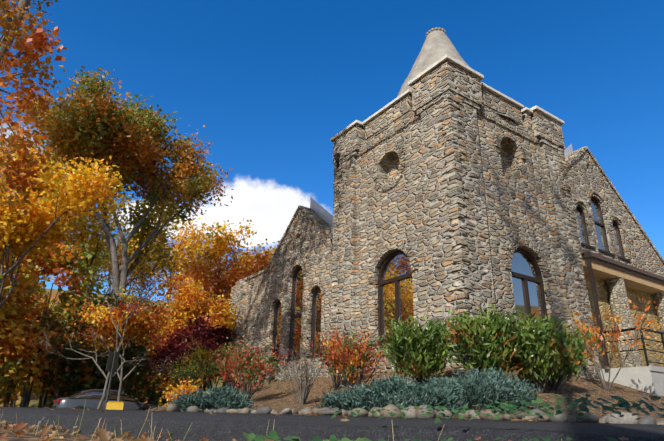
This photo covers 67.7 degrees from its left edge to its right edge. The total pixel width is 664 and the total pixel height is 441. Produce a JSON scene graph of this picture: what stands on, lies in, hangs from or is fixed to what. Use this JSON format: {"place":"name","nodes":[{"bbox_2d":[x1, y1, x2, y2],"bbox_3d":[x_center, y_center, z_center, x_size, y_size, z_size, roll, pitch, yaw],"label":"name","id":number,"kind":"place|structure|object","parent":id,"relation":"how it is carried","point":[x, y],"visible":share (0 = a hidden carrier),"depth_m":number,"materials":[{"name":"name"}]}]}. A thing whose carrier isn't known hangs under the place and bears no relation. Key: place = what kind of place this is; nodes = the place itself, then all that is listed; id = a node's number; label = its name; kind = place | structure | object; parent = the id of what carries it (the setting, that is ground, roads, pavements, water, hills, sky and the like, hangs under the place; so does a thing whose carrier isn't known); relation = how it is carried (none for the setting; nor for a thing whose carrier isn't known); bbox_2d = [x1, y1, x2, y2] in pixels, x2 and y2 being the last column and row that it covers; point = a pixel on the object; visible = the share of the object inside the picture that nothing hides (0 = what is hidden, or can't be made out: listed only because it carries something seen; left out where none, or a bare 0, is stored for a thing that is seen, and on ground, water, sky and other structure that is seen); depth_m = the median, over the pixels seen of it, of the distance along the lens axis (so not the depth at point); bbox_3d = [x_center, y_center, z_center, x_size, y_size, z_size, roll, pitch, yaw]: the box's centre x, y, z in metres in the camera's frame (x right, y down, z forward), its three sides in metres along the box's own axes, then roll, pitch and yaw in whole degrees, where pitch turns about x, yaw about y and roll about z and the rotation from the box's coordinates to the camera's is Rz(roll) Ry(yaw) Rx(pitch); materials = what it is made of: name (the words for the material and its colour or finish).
{"place":"outdoors","nodes":[
{"label":"outdoors","id":0,"kind":"place"},
{"bbox_2d":[0,0,67,214],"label":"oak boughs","id":1,"kind":"object","parent":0,"point":[40,44],"depth_m":15.49,"materials":[{"name":"orange plant"}]},
{"bbox_2d":[0,407,663,440],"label":"road asphalt","id":2,"kind":"structure","parent":0,"point":[222,426],"depth_m":2.36,"materials":[{"name":"grey asphalt"}]},
{"bbox_2d":[53,389,155,410],"bbox_3d":[-11.266,9.258,24.855,4.760,1.460,2.120,16,-25,-33],"label":"car","id":3,"kind":"object","parent":2,"relation":"on","point":[92,397],"visible":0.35,"depth_m":23.94,"materials":[{"name":"grey paint"}]},
{"bbox_2d":[0,288,663,440],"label":"ground","id":4,"kind":"structure","parent":0,"point":[278,396],"depth_m":12.68,"materials":[{"name":"brown soil"}]},
{"bbox_2d":[0,0,59,63],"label":"tree","id":5,"kind":"object","parent":4,"relation":"on","point":[8,19],"depth_m":19.89,"materials":[{"name":"orange plant"}]},
{"bbox_2d":[0,134,112,275],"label":"tree","id":6,"kind":"object","parent":4,"relation":"on","point":[77,237],"depth_m":41.56,"materials":[{"name":"plant"}]},
{"bbox_2d":[0,145,131,307],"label":"yellow tree","id":7,"kind":"object","parent":4,"relation":"on","point":[35,222],"depth_m":23.07,"materials":[{"name":"yellow plant"}]},
{"bbox_2d":[13,269,180,408],"bbox_3d":[-9.038,5.096,20.075,6.517,6.410,4.821,9,-22,-18],"label":"dogwood tree","id":8,"kind":"object","parent":4,"relation":"on","point":[107,377],"depth_m":20.13,"materials":[{"name":"orange plant"}]},
{"bbox_2d":[0,180,221,407],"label":"trees","id":9,"kind":"object","parent":4,"relation":"on","point":[60,378],"depth_m":29.23,"materials":[{"name":"orange plant"}]},
{"bbox_2d":[104,351,119,408],"bbox_3d":[-7.006,5.412,15.499,0.050,2.600,0.460,-6,-22,19],"label":"sign post","id":10,"kind":"object","parent":4,"relation":"on","point":[112,362],"visible":0.82,"depth_m":15.77,"materials":[{"name":"grey metal"}]},
{"bbox_2d":[106,401,123,409],"bbox_3d":[-6.122,5.457,13.867,0.440,0.732,0.456,11,-23,-23],"label":"box","id":11,"kind":"object","parent":4,"relation":"on","point":[111,405],"visible":0.27,"depth_m":13.92,"materials":[{"name":"yellow"}]},
{"bbox_2d":[0,66,233,389],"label":"oak tree","id":12,"kind":"object","parent":4,"relation":"on","point":[107,126],"depth_m":37.39,"materials":[{"name":"green plant"}]},
{"bbox_2d":[48,188,185,306],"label":"tree","id":13,"kind":"object","parent":4,"relation":"on","point":[162,236],"depth_m":47.09,"materials":[{"name":"plant"}]},
{"bbox_2d":[78,218,175,307],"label":"tree","id":14,"kind":"object","parent":4,"relation":"on","point":[120,265],"depth_m":66.80,"materials":[{"name":"plant"}]},
{"bbox_2d":[61,286,195,401],"bbox_3d":[-9.968,6.666,24.659,6.647,6.368,5.464,1,-21,1],"label":"tree","id":15,"kind":"object","parent":4,"relation":"on","point":[140,318],"depth_m":24.74,"materials":[{"name":"orange plant"}]},
{"bbox_2d":[159,376,208,406],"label":"autumn shrub","id":16,"kind":"object","parent":4,"relation":"on","point":[175,390],"depth_m":14.84,"materials":[{"name":"orange plant"}]},
{"bbox_2d":[167,352,202,387],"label":"shrub","id":17,"kind":"object","parent":4,"relation":"on","point":[179,373],"depth_m":23.66,"materials":[{"name":"plant"}]},
{"bbox_2d":[162,349,217,389],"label":"autumn shrub","id":18,"kind":"object","parent":4,"relation":"on","point":[193,369],"depth_m":20.56,"materials":[{"name":"green plant"}]},
{"bbox_2d":[143,311,241,390],"bbox_3d":[-6.385,6.690,24.900,4.921,4.276,4.443,1,-21,1],"label":"bush","id":19,"kind":"object","parent":4,"relation":"on","point":[201,331],"depth_m":23.98,"materials":[{"name":"red plant"}]},
{"bbox_2d":[121,215,263,404],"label":"tree","id":20,"kind":"object","parent":4,"relation":"on","point":[189,243],"depth_m":58.24,"materials":[{"name":"plant"}]},
{"bbox_2d":[149,276,240,335],"bbox_3d":[-5.932,6.414,25.974,5.081,6.506,6.930,-8,-23,23],"label":"orange tree","id":21,"kind":"object","parent":4,"relation":"on","point":[182,296],"depth_m":25.28,"materials":[{"name":"orange plant"}]},
{"bbox_2d":[181,335,234,390],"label":"shrub","id":22,"kind":"object","parent":4,"relation":"on","point":[206,357],"depth_m":21.74,"materials":[{"name":"plant"}]},
{"bbox_2d":[164,384,258,411],"bbox_3d":[-2.338,3.615,9.789,1.813,0.711,1.567,1,-21,1],"label":"juniper","id":23,"kind":"object","parent":4,"relation":"on","point":[230,398],"visible":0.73,"depth_m":9.46,"materials":[{"name":"teal plant"}]},
{"bbox_2d":[160,239,275,323],"bbox_3d":[-5.905,6.799,30.717,9.348,10.792,7.441,1,-21,1],"label":"tree","id":24,"kind":"object","parent":4,"relation":"on","point":[234,276],"depth_m":31.17,"materials":[{"name":"orange plant"}]},
{"bbox_2d":[167,218,279,293],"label":"tree","id":25,"kind":"object","parent":4,"relation":"on","point":[219,243],"depth_m":49.10,"materials":[{"name":"plant"}]},
{"bbox_2d":[206,346,250,393],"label":"autumn shrub","id":26,"kind":"object","parent":4,"relation":"on","point":[224,366],"depth_m":17.43,"materials":[{"name":"red plant"}]},
{"bbox_2d":[217,335,297,399],"bbox_3d":[-2.307,4.377,14.691,2.498,2.138,1.914,1,-21,1],"label":"autumn shrub","id":27,"kind":"object","parent":4,"relation":"on","point":[250,368],"depth_m":14.51,"materials":[{"name":"red plant"}]},
{"bbox_2d":[0,400,561,440],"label":"weed stems","id":28,"kind":"object","parent":4,"relation":"on","point":[154,428],"visible":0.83,"depth_m":2.02,"materials":[{"name":"beige plant"}]},
{"bbox_2d":[272,343,328,404],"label":"bare shrub","id":29,"kind":"object","parent":4,"relation":"on","point":[304,397],"depth_m":11.79,"materials":[{"name":"plant"}]},
{"bbox_2d":[0,406,608,440],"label":"fallen leaves","id":30,"kind":"object","parent":4,"relation":"on","point":[103,434],"visible":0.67,"depth_m":1.81,"materials":[{"name":"brown plant"}]},
{"bbox_2d":[306,327,362,389],"bbox_3d":[0.059,3.866,14.023,1.473,1.890,1.987,-17,-27,39],"label":"autumn shrub","id":31,"kind":"object","parent":4,"relation":"on","point":[319,353],"depth_m":13.85,"materials":[{"name":"red plant"}]},
{"bbox_2d":[323,330,390,390],"bbox_3d":[0.683,3.441,11.767,1.855,1.568,1.747,1,-21,1],"label":"autumn shrub","id":32,"kind":"object","parent":4,"relation":"on","point":[350,358],"depth_m":11.73,"materials":[{"name":"orange plant"}]},
{"bbox_2d":[315,374,470,416],"bbox_3d":[0.991,2.957,8.161,2.551,0.833,2.146,1,-21,1],"label":"juniper","id":33,"kind":"object","parent":4,"relation":"on","point":[398,391],"visible":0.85,"depth_m":7.64,"materials":[{"name":"teal plant"}]},
{"bbox_2d":[166,403,663,424],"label":"border rocks","id":34,"kind":"object","parent":4,"relation":"on","point":[628,418],"visible":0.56,"depth_m":6.20,"materials":[{"name":"grey stone"}]},
{"bbox_2d":[381,315,454,384],"bbox_3d":[1.963,2.861,10.831,1.818,1.742,1.664,1,-21,1],"label":"rhododendron shrub","id":35,"kind":"object","parent":4,"relation":"on","point":[409,343],"depth_m":10.51,"materials":[{"name":"green plant"}]},
{"bbox_2d":[222,27,663,395],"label":"church","id":36,"kind":"structure","parent":4,"relation":"on","point":[459,183],"depth_m":16.59,"materials":[{"name":"stone"}]},
{"bbox_2d":[243,394,663,440],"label":"ivy","id":37,"kind":"object","parent":4,"relation":"on","point":[582,406],"visible":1,"depth_m":1.54,"materials":[{"name":"green plant"}]},
{"bbox_2d":[422,366,541,410],"bbox_3d":[2.568,3.134,8.965,2.454,0.940,2.117,1,-21,1],"label":"juniper","id":38,"kind":"object","parent":4,"relation":"on","point":[483,386],"visible":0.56,"depth_m":8.51,"materials":[{"name":"teal plant"}]},
{"bbox_2d":[438,299,531,376],"bbox_3d":[3.234,2.617,10.445,2.157,1.929,1.758,1,-21,1],"label":"rhododendron shrub","id":39,"kind":"object","parent":4,"relation":"on","point":[481,342],"depth_m":10.15,"materials":[{"name":"green plant"}]},
{"bbox_2d":[499,311,575,392],"bbox_3d":[4.152,2.817,10.749,1.925,1.856,1.807,1,-21,1],"label":"rhododendron shrub","id":40,"kind":"object","parent":4,"relation":"on","point":[542,339],"depth_m":10.35,"materials":[{"name":"green plant"}]},
{"bbox_2d":[518,324,600,390],"bbox_3d":[5.166,3.196,11.485,2.012,1.531,1.427,1,-21,1],"label":"rhododendron shrub","id":41,"kind":"object","parent":4,"relation":"on","point":[570,369],"depth_m":11.22,"materials":[{"name":"green plant"}]},
{"bbox_2d":[568,298,662,390],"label":"shrub sapling","id":42,"kind":"object","parent":4,"relation":"on","point":[607,334],"depth_m":13.16,"materials":[{"name":"orange plant"}]},
{"bbox_2d":[0,0,663,301],"label":"sky","id":43,"kind":"structure","parent":0,"point":[270,83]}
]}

